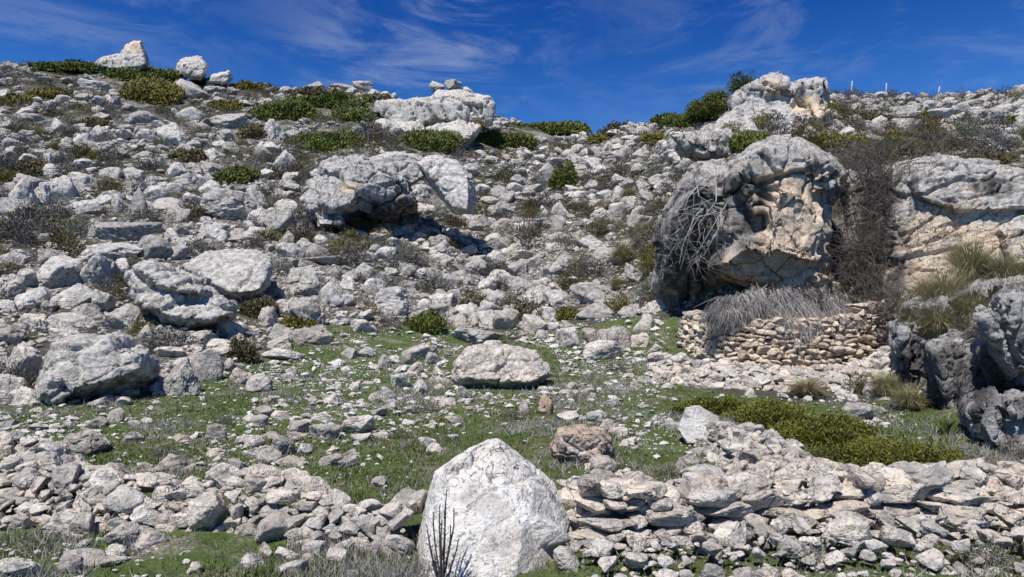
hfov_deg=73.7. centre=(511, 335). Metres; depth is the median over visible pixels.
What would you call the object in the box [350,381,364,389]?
stone
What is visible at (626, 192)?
grass tussock
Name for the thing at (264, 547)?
stone
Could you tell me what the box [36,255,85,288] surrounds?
boulder
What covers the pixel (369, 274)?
spiny shrub
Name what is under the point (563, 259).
boulder
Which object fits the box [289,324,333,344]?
boulder
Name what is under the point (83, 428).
stone
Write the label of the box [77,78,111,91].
boulder
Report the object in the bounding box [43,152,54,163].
boulder
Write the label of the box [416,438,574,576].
boulder
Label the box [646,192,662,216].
spiny shrub
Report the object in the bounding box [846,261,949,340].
bare bush
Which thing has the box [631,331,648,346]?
stone
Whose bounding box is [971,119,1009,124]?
shrub
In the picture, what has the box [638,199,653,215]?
spiny shrub
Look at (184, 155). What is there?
shrub
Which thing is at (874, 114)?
shrub
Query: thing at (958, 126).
spiny shrub
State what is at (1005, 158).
shrub
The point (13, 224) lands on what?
spiny shrub
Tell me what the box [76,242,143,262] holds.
boulder
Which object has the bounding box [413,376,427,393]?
stone
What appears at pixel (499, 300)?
spiny shrub
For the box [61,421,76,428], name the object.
stone
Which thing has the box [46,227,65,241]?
spiny shrub
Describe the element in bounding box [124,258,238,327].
ledged rock
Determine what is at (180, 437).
stone
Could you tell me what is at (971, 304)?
grass tussock
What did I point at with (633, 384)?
stone
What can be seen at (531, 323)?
boulder
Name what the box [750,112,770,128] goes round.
spiny shrub
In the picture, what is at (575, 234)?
boulder
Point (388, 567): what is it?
dry herbs
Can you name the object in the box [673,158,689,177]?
boulder
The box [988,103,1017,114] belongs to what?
boulder
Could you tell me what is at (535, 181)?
spiny shrub
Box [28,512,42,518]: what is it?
stone
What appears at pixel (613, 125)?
shrub
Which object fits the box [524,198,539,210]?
spiny shrub
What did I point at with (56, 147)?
spiny shrub
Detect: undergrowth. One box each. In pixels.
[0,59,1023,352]
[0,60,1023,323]
[0,60,1023,352]
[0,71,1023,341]
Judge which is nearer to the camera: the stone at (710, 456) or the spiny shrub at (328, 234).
the stone at (710, 456)
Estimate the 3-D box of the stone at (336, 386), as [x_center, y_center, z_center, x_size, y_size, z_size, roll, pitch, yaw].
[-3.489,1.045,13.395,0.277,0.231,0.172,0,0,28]
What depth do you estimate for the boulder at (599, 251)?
33.71 m
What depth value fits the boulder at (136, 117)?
61.21 m
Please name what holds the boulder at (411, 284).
on the ground at (196, 552)
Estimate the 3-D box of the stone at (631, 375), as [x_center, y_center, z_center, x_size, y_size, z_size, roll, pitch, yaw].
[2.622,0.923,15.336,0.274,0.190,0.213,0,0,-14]
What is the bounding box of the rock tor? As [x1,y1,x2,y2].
[714,71,829,126]
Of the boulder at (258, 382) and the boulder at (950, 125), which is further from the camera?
the boulder at (950, 125)
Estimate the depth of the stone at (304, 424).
9.74 m
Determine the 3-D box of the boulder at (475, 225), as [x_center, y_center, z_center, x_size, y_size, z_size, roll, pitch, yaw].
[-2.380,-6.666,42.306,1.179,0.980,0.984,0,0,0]
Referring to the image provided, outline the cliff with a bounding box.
[840,153,1023,321]
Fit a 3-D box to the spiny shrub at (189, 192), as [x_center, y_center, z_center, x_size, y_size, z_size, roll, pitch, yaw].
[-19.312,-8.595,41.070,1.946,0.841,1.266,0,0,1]
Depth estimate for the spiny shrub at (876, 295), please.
19.40 m
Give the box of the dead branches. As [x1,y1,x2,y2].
[648,172,749,285]
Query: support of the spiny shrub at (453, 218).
on the ground at (196, 552)
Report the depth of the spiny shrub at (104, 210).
33.46 m
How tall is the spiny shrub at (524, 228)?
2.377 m
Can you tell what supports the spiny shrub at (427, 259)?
on the ground at (196, 552)
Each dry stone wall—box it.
[0,428,427,553]
[556,457,1023,552]
[695,418,813,473]
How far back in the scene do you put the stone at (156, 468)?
7.61 m
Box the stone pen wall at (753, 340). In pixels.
[676,299,888,367]
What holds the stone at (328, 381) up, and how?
on the ground at (196, 552)
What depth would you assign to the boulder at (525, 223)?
41.80 m
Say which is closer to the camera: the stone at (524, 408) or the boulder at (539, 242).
the stone at (524, 408)
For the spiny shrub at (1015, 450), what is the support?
on the ground at (196, 552)
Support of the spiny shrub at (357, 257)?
on the ground at (196, 552)
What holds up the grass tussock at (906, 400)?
on the ground at (196, 552)
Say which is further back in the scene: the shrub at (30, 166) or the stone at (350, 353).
the shrub at (30, 166)
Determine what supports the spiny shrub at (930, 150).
on the ground at (196, 552)
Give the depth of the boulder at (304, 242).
32.08 m
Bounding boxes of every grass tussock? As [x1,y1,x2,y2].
[573,199,588,208]
[590,198,611,209]
[594,214,616,232]
[603,236,637,265]
[608,273,625,290]
[615,184,637,196]
[624,215,652,246]
[636,253,654,277]
[780,372,834,398]
[856,366,908,397]
[883,380,932,410]
[888,295,921,322]
[898,272,934,298]
[900,289,969,339]
[909,256,991,308]
[920,230,1019,285]
[935,278,997,326]
[936,234,995,267]
[955,312,976,341]
[972,244,1023,281]
[972,269,1023,305]
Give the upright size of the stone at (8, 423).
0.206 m
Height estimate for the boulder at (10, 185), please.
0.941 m
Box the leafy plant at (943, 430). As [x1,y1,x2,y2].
[934,420,962,434]
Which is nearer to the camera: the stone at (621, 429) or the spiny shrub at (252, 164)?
the stone at (621, 429)
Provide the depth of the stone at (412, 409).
11.00 m
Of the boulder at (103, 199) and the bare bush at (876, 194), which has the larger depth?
the boulder at (103, 199)
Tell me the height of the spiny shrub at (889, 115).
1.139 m
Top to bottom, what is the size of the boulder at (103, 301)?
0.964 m
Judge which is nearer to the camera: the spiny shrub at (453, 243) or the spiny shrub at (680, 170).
the spiny shrub at (680, 170)
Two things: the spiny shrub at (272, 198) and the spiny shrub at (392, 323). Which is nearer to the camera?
the spiny shrub at (392, 323)
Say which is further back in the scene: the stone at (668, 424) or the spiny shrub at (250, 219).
the spiny shrub at (250, 219)
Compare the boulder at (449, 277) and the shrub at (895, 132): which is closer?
the boulder at (449, 277)
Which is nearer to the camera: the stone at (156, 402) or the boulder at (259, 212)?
the stone at (156, 402)
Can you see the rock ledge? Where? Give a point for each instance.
(988, 414)
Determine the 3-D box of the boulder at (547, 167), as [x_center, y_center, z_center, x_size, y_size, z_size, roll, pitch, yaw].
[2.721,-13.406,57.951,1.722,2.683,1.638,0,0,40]
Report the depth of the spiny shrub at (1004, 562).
4.72 m
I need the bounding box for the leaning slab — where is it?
[415,155,477,214]
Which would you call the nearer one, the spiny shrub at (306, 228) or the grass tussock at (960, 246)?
the grass tussock at (960, 246)
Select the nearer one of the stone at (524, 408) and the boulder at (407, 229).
the stone at (524, 408)
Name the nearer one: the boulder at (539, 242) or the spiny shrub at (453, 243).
the spiny shrub at (453, 243)
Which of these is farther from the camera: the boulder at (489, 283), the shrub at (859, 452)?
the boulder at (489, 283)
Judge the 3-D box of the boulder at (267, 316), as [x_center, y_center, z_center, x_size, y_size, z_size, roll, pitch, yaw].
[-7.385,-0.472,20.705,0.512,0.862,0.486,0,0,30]
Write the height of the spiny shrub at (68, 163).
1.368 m
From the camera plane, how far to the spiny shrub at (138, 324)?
17.43 m
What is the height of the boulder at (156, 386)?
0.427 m
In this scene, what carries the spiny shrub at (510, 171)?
on the ground at (196, 552)
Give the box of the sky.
[0,0,1023,135]
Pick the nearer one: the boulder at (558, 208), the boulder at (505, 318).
the boulder at (505, 318)
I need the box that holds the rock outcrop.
[652,130,848,309]
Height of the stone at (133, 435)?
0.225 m
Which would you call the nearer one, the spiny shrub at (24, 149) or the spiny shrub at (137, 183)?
the spiny shrub at (137, 183)
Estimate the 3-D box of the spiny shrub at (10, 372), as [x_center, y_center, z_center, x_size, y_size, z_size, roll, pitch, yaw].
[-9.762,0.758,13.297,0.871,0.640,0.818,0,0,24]
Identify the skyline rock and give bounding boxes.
[176,55,208,80]
[206,70,232,84]
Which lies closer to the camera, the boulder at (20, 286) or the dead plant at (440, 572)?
the dead plant at (440, 572)
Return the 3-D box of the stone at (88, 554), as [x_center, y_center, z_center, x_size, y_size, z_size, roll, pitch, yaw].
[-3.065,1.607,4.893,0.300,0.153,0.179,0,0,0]
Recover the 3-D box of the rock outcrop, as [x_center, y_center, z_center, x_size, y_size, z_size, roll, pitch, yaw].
[7.740,-3.484,21.880,6.264,7.796,7.113,0,0,0]
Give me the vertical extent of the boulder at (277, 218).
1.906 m
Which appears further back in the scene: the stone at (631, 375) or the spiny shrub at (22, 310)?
the spiny shrub at (22, 310)
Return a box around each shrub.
[0,92,37,105]
[0,141,21,149]
[0,151,14,166]
[0,153,16,173]
[0,167,20,183]
[0,169,16,183]
[0,213,34,227]
[0,215,36,242]
[0,218,29,241]
[0,261,23,270]
[0,354,8,365]
[0,358,34,387]
[3,156,48,176]
[6,198,52,223]
[8,229,38,247]
[9,145,42,159]
[10,207,55,231]
[11,122,28,132]
[11,150,29,161]
[11,301,40,318]
[13,130,38,144]
[16,215,65,243]
[18,58,109,71]
[23,249,46,265]
[25,373,37,387]
[26,86,74,99]
[30,128,58,140]
[35,195,78,216]
[35,227,85,256]
[41,138,61,149]
[43,104,62,115]
[45,203,70,216]
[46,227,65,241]
[47,140,62,151]
[47,212,82,230]
[50,159,83,176]
[53,149,76,162]
[56,230,76,243]
[59,122,82,137]
[59,217,92,236]
[64,143,93,158]
[67,130,80,138]
[68,117,112,126]
[70,142,91,155]
[85,148,106,161]
[89,203,119,216]
[91,177,125,196]
[92,144,107,156]
[92,149,123,167]
[93,275,120,293]
[94,136,115,144]
[95,64,186,81]
[95,180,127,192]
[98,127,114,140]
[100,145,124,160]
[104,286,131,301]
[106,270,128,288]
[117,75,188,105]
[120,174,150,192]
[123,317,154,335]
[125,203,164,222]
[127,155,167,168]
[127,255,149,266]
[132,144,162,153]
[134,158,162,172]
[134,325,217,352]
[151,445,182,459]
[152,136,171,148]
[167,147,206,162]
[175,187,202,196]
[175,233,213,257]
[178,195,201,215]
[181,200,212,219]
[190,77,218,85]
[204,98,246,110]
[212,163,261,184]
[212,413,235,424]
[217,79,278,90]
[225,335,260,363]
[236,120,267,138]
[238,210,261,226]
[238,289,284,318]
[242,232,266,250]
[244,95,316,121]
[244,226,285,242]
[248,159,267,169]
[253,149,275,162]
[255,178,275,194]
[258,195,277,208]
[263,184,282,196]
[267,162,283,176]
[269,191,290,202]
[272,251,293,273]
[274,156,304,177]
[278,316,325,328]
[280,195,300,203]
[281,128,365,152]
[285,218,319,241]
[286,85,330,95]
[286,203,316,227]
[287,87,369,109]
[288,159,309,177]
[290,149,310,161]
[290,225,314,243]
[291,214,317,229]
[292,171,306,184]
[294,186,304,200]
[298,166,315,180]
[310,228,334,239]
[318,220,345,232]
[321,233,359,247]
[325,235,355,255]
[328,106,379,122]
[331,242,374,267]
[338,228,360,241]
[339,230,372,246]
[353,218,378,232]
[358,93,393,102]
[359,115,386,139]
[359,268,387,283]
[362,303,382,316]
[363,232,395,247]
[366,227,391,238]
[374,310,405,331]
[379,255,406,272]
[382,276,408,290]
[390,428,413,438]
[392,244,427,266]
[397,126,465,151]
[397,252,435,265]
[402,307,448,334]
[415,269,451,293]
[416,400,439,412]
[418,199,440,209]
[432,207,451,221]
[440,214,467,228]
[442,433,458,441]
[445,215,465,226]
[447,236,472,248]
[457,284,497,307]
[473,200,493,214]
[474,121,485,128]
[475,129,539,147]
[476,188,491,197]
[480,257,510,277]
[484,160,526,180]
[492,208,511,220]
[494,297,508,306]
[495,274,509,289]
[500,288,547,322]
[500,295,516,306]
[500,326,519,340]
[502,406,522,420]
[506,210,546,248]
[510,120,591,133]
[514,197,532,209]
[518,223,539,238]
[519,205,541,217]
[524,194,541,211]
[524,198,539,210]
[529,169,548,190]
[533,209,553,227]
[537,190,556,207]
[545,264,577,277]
[545,273,569,289]
[546,159,579,190]
[551,227,573,234]
[551,231,580,247]
[555,307,579,321]
[557,272,583,288]
[562,199,579,212]
[566,259,585,272]
[568,255,587,268]
[571,253,607,278]
[572,203,595,215]
[578,205,600,218]
[578,222,607,238]
[581,186,597,190]
[585,216,606,228]
[587,131,611,142]
[594,173,608,183]
[595,180,609,191]
[596,216,619,233]
[597,120,646,133]
[600,177,622,190]
[602,414,625,424]
[603,159,630,178]
[603,291,636,311]
[605,360,635,372]
[620,206,634,218]
[621,144,640,160]
[625,225,650,246]
[629,230,652,245]
[629,277,652,298]
[630,237,655,258]
[634,248,656,267]
[634,262,651,277]
[636,241,657,258]
[636,276,651,289]
[638,130,667,142]
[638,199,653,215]
[642,222,654,234]
[645,153,665,170]
[645,161,665,177]
[645,290,657,303]
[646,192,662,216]
[649,111,682,122]
[650,192,673,212]
[653,462,678,479]
[655,174,679,193]
[656,112,721,128]
[668,393,754,415]
[676,162,691,175]
[686,122,707,131]
[720,395,818,428]
[721,120,741,132]
[727,130,805,150]
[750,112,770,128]
[754,114,779,130]
[759,114,795,134]
[761,109,780,121]
[767,408,879,447]
[784,113,825,136]
[788,541,832,572]
[791,125,821,146]
[804,130,834,150]
[805,422,969,479]
[810,129,883,153]
[818,116,842,126]
[820,111,840,120]
[821,121,841,132]
[822,102,841,116]
[825,107,842,116]
[827,142,874,163]
[831,154,849,168]
[832,101,851,112]
[833,227,843,247]
[833,260,864,292]
[835,109,889,120]
[835,255,881,287]
[840,371,880,395]
[841,109,867,126]
[847,293,875,303]
[852,120,871,129]
[855,380,865,393]
[858,142,904,161]
[865,289,881,301]
[875,129,918,137]
[877,117,900,129]
[879,109,898,119]
[881,134,927,155]
[900,114,946,122]
[900,117,934,132]
[911,143,951,159]
[912,125,953,141]
[913,115,943,130]
[913,117,958,137]
[917,123,946,141]
[920,109,963,114]
[920,125,953,140]
[921,136,1005,151]
[946,112,978,135]
[948,446,988,462]
[956,106,981,123]
[956,148,1020,164]
[957,119,994,136]
[957,120,979,135]
[960,542,1023,573]
[966,121,1021,151]
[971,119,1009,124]
[985,115,1012,135]
[995,434,1023,458]
[999,114,1019,123]
[1006,120,1023,139]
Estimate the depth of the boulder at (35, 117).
57.81 m
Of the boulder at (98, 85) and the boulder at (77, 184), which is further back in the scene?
the boulder at (98, 85)
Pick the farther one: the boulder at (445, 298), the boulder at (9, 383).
the boulder at (445, 298)
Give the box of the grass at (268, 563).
[0,315,1023,576]
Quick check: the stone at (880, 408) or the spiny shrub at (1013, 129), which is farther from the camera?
the spiny shrub at (1013, 129)
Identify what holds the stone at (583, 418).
on the ground at (196, 552)
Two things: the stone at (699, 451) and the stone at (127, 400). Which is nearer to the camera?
the stone at (699, 451)
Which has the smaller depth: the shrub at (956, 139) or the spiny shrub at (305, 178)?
the shrub at (956, 139)
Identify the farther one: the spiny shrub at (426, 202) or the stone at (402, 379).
the spiny shrub at (426, 202)
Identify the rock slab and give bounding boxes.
[181,248,272,300]
[372,151,422,160]
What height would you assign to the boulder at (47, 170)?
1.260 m
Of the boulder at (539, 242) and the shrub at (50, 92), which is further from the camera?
the shrub at (50, 92)
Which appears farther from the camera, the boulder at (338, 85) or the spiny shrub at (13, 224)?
the boulder at (338, 85)
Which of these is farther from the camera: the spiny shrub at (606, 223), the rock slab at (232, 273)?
the spiny shrub at (606, 223)
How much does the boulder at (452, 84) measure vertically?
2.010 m
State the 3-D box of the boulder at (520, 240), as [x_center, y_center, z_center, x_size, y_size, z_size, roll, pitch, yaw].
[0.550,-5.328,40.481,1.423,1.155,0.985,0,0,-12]
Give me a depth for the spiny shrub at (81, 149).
46.29 m
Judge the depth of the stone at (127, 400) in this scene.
11.70 m
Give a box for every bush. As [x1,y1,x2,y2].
[691,87,731,120]
[724,70,755,94]
[811,205,940,301]
[817,96,974,278]
[822,115,977,190]
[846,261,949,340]
[900,115,1007,164]
[902,209,967,241]
[934,288,1022,382]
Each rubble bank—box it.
[570,503,1023,576]
[644,346,895,391]
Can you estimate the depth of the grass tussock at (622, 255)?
32.59 m
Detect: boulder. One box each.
[0,197,26,215]
[0,252,28,264]
[0,274,25,300]
[0,299,16,314]
[0,323,26,344]
[0,373,28,397]
[0,557,42,575]
[2,181,14,189]
[3,341,41,377]
[8,178,37,207]
[10,389,36,397]
[11,386,38,404]
[13,173,47,188]
[14,113,46,120]
[14,286,51,311]
[17,268,37,286]
[17,313,47,330]
[26,148,45,155]
[34,184,54,205]
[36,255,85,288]
[37,249,66,264]
[39,175,79,198]
[40,163,61,176]
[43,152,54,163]
[46,312,93,330]
[48,328,79,341]
[49,283,92,308]
[51,118,65,130]
[54,203,75,213]
[62,429,112,455]
[67,172,93,183]
[70,200,102,214]
[71,303,101,317]
[73,181,84,188]
[74,123,85,129]
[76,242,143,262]
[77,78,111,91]
[79,252,123,282]
[87,222,162,241]
[91,194,112,204]
[91,289,115,311]
[99,167,123,178]
[99,555,126,566]
[100,190,126,199]
[100,303,140,328]
[102,521,144,547]
[111,194,130,213]
[117,263,129,271]
[121,167,145,180]
[122,111,159,123]
[131,188,147,213]
[136,234,173,259]
[137,325,155,337]
[140,158,156,168]
[143,185,169,199]
[147,175,168,181]
[149,381,165,393]
[151,197,189,210]
[154,346,185,356]
[157,122,188,145]
[157,453,186,471]
[163,356,202,396]
[164,206,190,221]
[164,228,179,242]
[165,182,186,192]
[167,162,186,175]
[168,244,188,259]
[171,172,197,184]
[172,357,190,364]
[173,224,189,234]
[173,235,200,246]
[174,144,192,150]
[176,79,210,98]
[176,107,203,120]
[182,330,213,348]
[183,344,203,353]
[191,348,223,381]
[196,188,256,220]
[198,180,221,192]
[200,223,229,233]
[201,162,224,172]
[204,148,224,160]
[205,225,230,241]
[205,338,231,355]
[209,113,247,128]
[215,319,243,334]
[226,333,254,344]
[240,552,265,568]
[241,231,258,240]
[245,373,272,391]
[246,187,266,205]
[247,208,264,222]
[247,226,275,238]
[258,306,277,326]
[261,348,305,359]
[262,207,292,231]
[264,119,283,140]
[266,280,277,296]
[266,333,292,349]
[268,323,292,341]
[271,188,295,198]
[273,150,294,172]
[273,257,298,268]
[274,199,298,213]
[275,242,300,256]
[276,288,289,299]
[278,231,294,242]
[278,559,308,575]
[279,301,289,310]
[282,129,300,141]
[285,265,322,295]
[288,297,325,324]
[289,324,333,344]
[292,247,305,257]
[295,238,319,247]
[304,81,324,88]
[307,244,329,256]
[308,255,345,264]
[309,423,340,439]
[312,234,327,244]
[319,277,344,306]
[329,83,353,91]
[339,276,356,289]
[340,293,356,305]
[341,415,374,433]
[345,230,368,238]
[350,318,375,332]
[352,81,372,90]
[355,262,375,276]
[360,278,387,293]
[364,252,378,261]
[369,244,380,251]
[372,286,408,317]
[375,274,389,285]
[376,222,391,230]
[387,237,401,247]
[390,223,414,235]
[398,262,415,276]
[398,280,420,290]
[406,287,420,297]
[408,344,437,357]
[413,226,431,234]
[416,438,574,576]
[426,267,444,284]
[428,240,453,253]
[429,81,444,92]
[429,292,456,307]
[429,302,448,311]
[436,273,458,288]
[444,79,461,89]
[447,288,461,298]
[449,313,471,327]
[451,304,467,313]
[451,327,503,344]
[451,340,553,387]
[453,214,474,225]
[456,236,478,245]
[462,87,473,92]
[462,274,476,285]
[463,302,478,318]
[465,220,482,230]
[465,258,490,274]
[468,255,490,261]
[471,317,478,324]
[475,309,497,328]
[478,277,498,291]
[479,300,502,310]
[480,288,503,305]
[484,232,508,248]
[487,250,505,263]
[487,269,509,277]
[488,217,495,227]
[492,308,518,328]
[497,274,514,284]
[498,193,514,202]
[501,242,522,252]
[506,262,529,276]
[511,276,537,292]
[512,221,536,235]
[513,237,527,244]
[518,288,544,305]
[521,314,547,331]
[528,255,540,267]
[531,236,546,245]
[531,306,556,321]
[534,162,553,182]
[534,277,550,285]
[535,284,551,298]
[535,330,549,338]
[544,289,572,307]
[545,242,568,250]
[546,322,559,329]
[547,232,569,240]
[549,424,614,461]
[550,215,565,229]
[551,202,568,216]
[553,545,579,571]
[555,327,579,347]
[556,253,574,267]
[561,320,574,327]
[565,185,580,191]
[569,282,619,303]
[570,231,589,239]
[575,235,598,247]
[575,302,613,318]
[581,327,596,342]
[583,340,621,360]
[588,241,605,252]
[588,246,616,267]
[596,190,612,198]
[596,326,630,350]
[607,202,627,220]
[608,174,625,186]
[612,186,623,198]
[615,145,632,160]
[617,303,639,318]
[619,196,634,209]
[624,263,638,278]
[626,214,651,229]
[626,272,641,281]
[627,295,643,305]
[630,206,647,214]
[632,147,650,158]
[632,313,654,331]
[638,188,653,204]
[641,299,665,317]
[653,178,670,195]
[671,153,681,168]
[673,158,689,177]
[677,405,719,444]
[699,124,716,130]
[718,118,739,128]
[721,127,737,137]
[776,121,793,130]
[827,120,845,130]
[834,385,855,394]
[839,127,856,134]
[841,402,875,419]
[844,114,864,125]
[857,420,876,429]
[859,98,877,106]
[862,377,893,396]
[865,122,884,132]
[867,115,889,127]
[888,106,914,114]
[896,118,919,129]
[927,108,955,117]
[937,123,957,137]
[939,116,960,123]
[962,99,983,105]
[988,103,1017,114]
[994,131,1021,141]
[1014,118,1023,125]
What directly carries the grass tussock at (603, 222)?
on the ground at (196, 552)
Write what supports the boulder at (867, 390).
on the ground at (196, 552)
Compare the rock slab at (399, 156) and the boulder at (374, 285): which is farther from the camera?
the rock slab at (399, 156)
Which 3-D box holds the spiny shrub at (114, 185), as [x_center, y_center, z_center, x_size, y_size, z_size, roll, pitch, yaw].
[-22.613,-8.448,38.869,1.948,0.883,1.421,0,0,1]
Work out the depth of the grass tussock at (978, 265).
14.54 m
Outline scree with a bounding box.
[0,61,1023,406]
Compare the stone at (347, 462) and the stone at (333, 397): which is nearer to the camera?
the stone at (347, 462)
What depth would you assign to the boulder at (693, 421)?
9.00 m
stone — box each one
[0,419,19,427]
[7,513,34,530]
[11,423,23,427]
[26,423,49,430]
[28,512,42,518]
[30,407,42,412]
[37,410,54,417]
[41,522,72,536]
[49,423,61,428]
[56,554,83,573]
[59,548,105,565]
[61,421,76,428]
[69,512,95,535]
[80,427,93,430]
[87,397,108,406]
[87,416,107,426]
[105,543,126,555]
[106,408,124,421]
[117,396,131,404]
[122,431,144,442]
[128,420,140,424]
[130,530,168,549]
[137,462,152,468]
[148,466,163,471]
[152,400,161,403]
[172,433,189,440]
[181,465,193,471]
[187,561,202,573]
[205,423,226,441]
[205,448,226,457]
[224,358,236,371]
[227,458,245,467]
[230,367,252,383]
[234,435,247,443]
[243,434,265,448]
[246,447,264,457]
[249,414,268,426]
[253,405,273,415]
[256,448,282,464]
[258,542,272,557]
[261,431,279,438]
[262,397,276,402]
[270,410,288,418]
[271,435,295,454]
[273,457,284,465]
[275,412,292,418]
[275,546,298,560]
[278,401,288,407]
[282,374,294,378]
[282,455,306,466]
[284,368,296,373]
[287,431,306,438]
[289,419,299,430]
[296,420,313,431]
[296,443,312,454]
[301,413,313,418]
[302,540,325,554]
[302,553,312,559]
[308,396,318,402]
[311,413,329,419]
[318,453,342,465]
[323,393,338,403]
[324,379,334,383]
[326,383,340,391]
[326,445,340,451]
[326,547,348,565]
[338,378,348,381]
[338,457,357,467]
[341,347,358,358]
[342,448,359,457]
[345,570,358,576]
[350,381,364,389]
[350,433,372,441]
[357,402,371,407]
[358,346,375,356]
[368,391,379,400]
[369,407,387,415]
[370,394,381,401]
[371,476,387,486]
[373,432,390,437]
[377,354,390,369]
[380,387,395,401]
[384,401,395,410]
[390,372,409,386]
[400,350,414,363]
[401,405,419,414]
[407,361,423,373]
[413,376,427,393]
[417,437,435,445]
[424,352,439,363]
[426,442,442,452]
[428,420,438,427]
[429,376,440,380]
[432,366,444,374]
[434,383,444,388]
[439,397,455,405]
[441,378,452,383]
[444,415,463,423]
[456,386,471,398]
[464,405,479,409]
[480,394,489,398]
[518,399,529,414]
[538,386,546,390]
[538,394,553,414]
[557,410,578,420]
[559,389,572,393]
[562,367,570,372]
[567,382,579,387]
[579,415,587,421]
[582,371,592,374]
[582,387,594,394]
[584,463,590,470]
[586,411,604,423]
[589,455,616,471]
[590,469,599,474]
[593,470,617,480]
[599,418,616,428]
[604,399,620,405]
[608,426,628,435]
[611,385,626,391]
[615,470,622,477]
[621,436,636,445]
[622,373,634,377]
[630,381,643,387]
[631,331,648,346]
[636,404,648,408]
[637,375,650,381]
[647,343,663,353]
[651,415,661,421]
[661,383,673,388]
[664,420,678,428]
[671,457,687,475]
[681,454,701,464]
[683,447,704,455]
[696,546,731,558]
[705,452,718,463]
[723,545,755,554]
[742,390,755,397]
[744,540,752,554]
[755,566,780,576]
[806,543,825,558]
[813,558,830,568]
[873,406,888,412]
[890,399,898,408]
[939,538,952,545]
[944,534,956,540]
[975,547,1002,562]
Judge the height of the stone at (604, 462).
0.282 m
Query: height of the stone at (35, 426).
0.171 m
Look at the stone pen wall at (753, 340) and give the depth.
17.15 m
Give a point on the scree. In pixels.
(146, 137)
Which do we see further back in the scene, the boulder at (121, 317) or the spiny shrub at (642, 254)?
the spiny shrub at (642, 254)
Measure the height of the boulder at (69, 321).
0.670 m
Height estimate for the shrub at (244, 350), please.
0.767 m
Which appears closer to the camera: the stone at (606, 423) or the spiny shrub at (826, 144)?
the stone at (606, 423)
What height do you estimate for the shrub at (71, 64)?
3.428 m
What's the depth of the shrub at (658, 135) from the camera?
57.26 m
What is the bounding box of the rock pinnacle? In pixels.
[95,41,149,71]
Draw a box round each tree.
[353,81,401,144]
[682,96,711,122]
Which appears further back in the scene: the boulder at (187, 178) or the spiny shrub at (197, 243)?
the boulder at (187, 178)
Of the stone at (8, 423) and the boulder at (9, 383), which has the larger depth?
the boulder at (9, 383)
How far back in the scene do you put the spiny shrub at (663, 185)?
36.77 m
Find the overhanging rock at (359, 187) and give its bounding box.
[299,154,424,230]
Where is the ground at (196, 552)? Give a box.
[0,70,1023,576]
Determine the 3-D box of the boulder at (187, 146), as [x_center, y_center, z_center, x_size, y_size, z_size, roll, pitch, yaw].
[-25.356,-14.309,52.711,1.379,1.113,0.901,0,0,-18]
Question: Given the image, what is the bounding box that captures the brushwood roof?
[694,252,872,363]
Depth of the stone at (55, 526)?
5.47 m
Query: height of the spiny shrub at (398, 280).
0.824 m
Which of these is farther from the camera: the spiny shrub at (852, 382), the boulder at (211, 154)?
the boulder at (211, 154)
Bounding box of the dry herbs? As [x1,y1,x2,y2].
[0,325,1023,576]
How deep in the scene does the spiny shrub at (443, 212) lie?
42.28 m
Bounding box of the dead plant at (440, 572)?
[425,490,458,576]
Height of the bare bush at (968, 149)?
2.884 m
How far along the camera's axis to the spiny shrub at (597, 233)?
39.27 m
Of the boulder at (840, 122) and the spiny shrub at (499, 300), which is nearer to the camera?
the spiny shrub at (499, 300)
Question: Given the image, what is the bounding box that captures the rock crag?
[373,89,495,142]
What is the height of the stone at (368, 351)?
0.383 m
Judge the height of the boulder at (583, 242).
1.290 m
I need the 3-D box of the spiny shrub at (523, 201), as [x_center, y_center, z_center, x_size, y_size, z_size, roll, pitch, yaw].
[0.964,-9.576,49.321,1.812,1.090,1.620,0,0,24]
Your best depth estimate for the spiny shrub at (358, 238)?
33.66 m
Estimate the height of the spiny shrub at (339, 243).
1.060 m
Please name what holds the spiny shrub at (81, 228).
on the ground at (196, 552)
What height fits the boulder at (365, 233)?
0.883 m
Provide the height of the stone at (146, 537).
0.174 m
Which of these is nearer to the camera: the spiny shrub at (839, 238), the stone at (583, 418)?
the stone at (583, 418)
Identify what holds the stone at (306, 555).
on the ground at (196, 552)
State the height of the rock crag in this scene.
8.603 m
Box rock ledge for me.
[886,275,1023,453]
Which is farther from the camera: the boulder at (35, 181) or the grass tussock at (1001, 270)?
the boulder at (35, 181)
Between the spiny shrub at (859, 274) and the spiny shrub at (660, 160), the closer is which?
the spiny shrub at (859, 274)
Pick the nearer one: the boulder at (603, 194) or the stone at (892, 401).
the stone at (892, 401)
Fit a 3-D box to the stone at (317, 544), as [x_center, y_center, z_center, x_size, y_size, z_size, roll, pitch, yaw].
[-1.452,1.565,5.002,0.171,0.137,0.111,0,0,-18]
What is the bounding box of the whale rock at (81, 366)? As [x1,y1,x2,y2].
[34,331,160,404]
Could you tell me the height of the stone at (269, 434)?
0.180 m
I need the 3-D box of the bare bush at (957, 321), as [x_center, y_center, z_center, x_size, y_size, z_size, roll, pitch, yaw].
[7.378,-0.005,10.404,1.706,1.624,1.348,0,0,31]
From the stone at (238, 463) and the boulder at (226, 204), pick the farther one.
the boulder at (226, 204)
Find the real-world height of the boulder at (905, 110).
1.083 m
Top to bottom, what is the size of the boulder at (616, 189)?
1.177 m
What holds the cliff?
on the ground at (196, 552)
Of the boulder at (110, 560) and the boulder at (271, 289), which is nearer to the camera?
the boulder at (110, 560)
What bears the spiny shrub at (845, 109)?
on the ground at (196, 552)
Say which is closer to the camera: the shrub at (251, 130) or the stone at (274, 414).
the stone at (274, 414)
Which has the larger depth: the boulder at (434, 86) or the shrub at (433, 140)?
the boulder at (434, 86)

